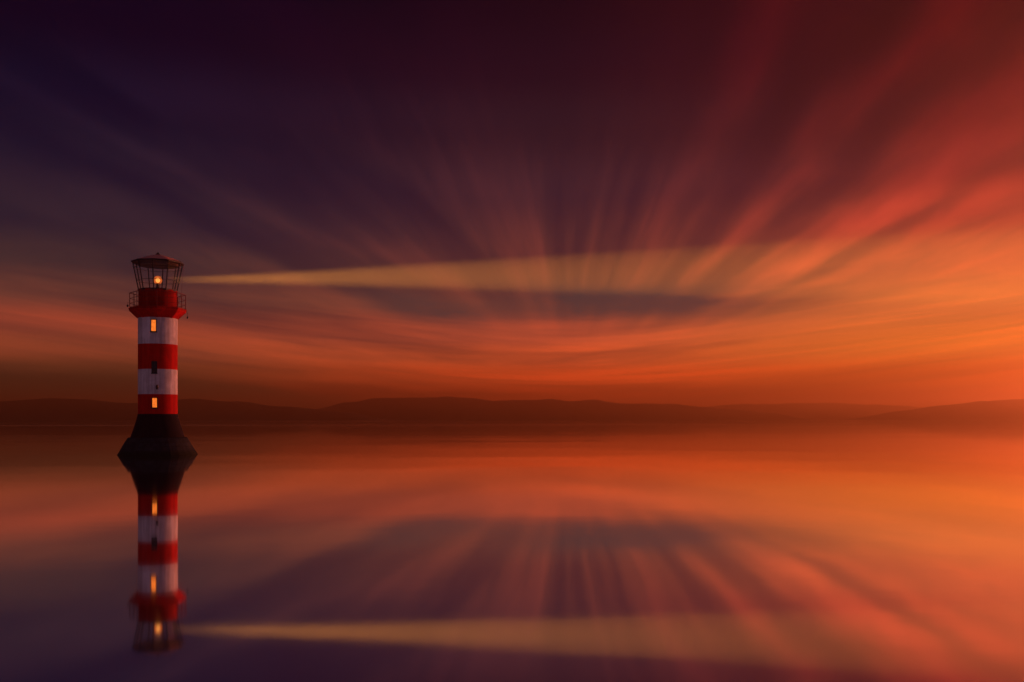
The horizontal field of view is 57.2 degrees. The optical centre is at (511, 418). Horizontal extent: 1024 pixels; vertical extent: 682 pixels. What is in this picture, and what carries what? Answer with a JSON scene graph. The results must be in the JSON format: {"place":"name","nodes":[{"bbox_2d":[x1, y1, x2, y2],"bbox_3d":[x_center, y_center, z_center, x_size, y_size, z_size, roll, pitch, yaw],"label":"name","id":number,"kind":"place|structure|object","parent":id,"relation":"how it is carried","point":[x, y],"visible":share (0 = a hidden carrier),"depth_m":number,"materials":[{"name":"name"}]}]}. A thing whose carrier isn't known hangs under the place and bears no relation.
{"place":"outdoors","nodes":[
{"label":"outdoors","id":0,"kind":"place"},
{"bbox_2d":[0,398,388,419],"bbox_3d":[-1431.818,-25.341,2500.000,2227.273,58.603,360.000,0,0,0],"label":"hills","id":1,"kind":"structure","parent":0,"point":[84,409],"depth_m":2376.78,"materials":[{"name":"brown"}]},
{"bbox_2d":[0,420,1023,681],"bbox_3d":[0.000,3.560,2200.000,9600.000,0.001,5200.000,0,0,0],"label":"water","id":2,"kind":"structure","parent":0,"point":[560,550],"depth_m":24.97,"materials":[{"name":"orange liquid"}]},
{"bbox_2d":[117,252,197,455],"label":"lighthouse","id":3,"kind":"object","parent":2,"relation":"in","point":[157,312],"visible":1,"depth_m":91.56,"materials":[{"name":"paint"}]},
{"bbox_2d":[150,319,156,331],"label":"window","id":4,"kind":"structure","parent":3,"relation":"in","point":[153,321],"depth_m":91.36,"materials":[{"name":"orange glass"}]},
{"bbox_2d":[151,361,157,373],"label":"window","id":5,"kind":"structure","parent":3,"relation":"in","point":[153,363],"depth_m":91.36,"materials":[{"name":"black glass"}]},
{"bbox_2d":[151,397,157,408],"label":"window","id":6,"kind":"structure","parent":3,"relation":"in","point":[154,399],"depth_m":91.39,"materials":[{"name":"orange glass"}]},
{"bbox_2d":[0,0,1023,408],"label":"sky","id":7,"kind":"structure","parent":0,"point":[699,203],"materials":[{"name":"orange"}]},
{"bbox_2d":[317,396,810,419],"bbox_3d":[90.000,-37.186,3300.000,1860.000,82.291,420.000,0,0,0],"label":"hills","id":8,"kind":"structure","parent":0,"point":[438,408],"depth_m":3154.12,"materials":[{"name":"brown"}]},
{"bbox_2d":[710,403,923,419],"bbox_3d":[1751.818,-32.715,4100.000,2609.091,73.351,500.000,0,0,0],"label":"hills","id":9,"kind":"structure","parent":0,"point":[827,411],"depth_m":3953.31,"materials":[{"name":"brown"}]},
{"bbox_2d":[845,399,1023,419],"bbox_3d":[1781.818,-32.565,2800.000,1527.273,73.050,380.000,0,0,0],"label":"hills","id":10,"kind":"structure","parent":0,"point":[1011,409],"depth_m":2683.12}
]}

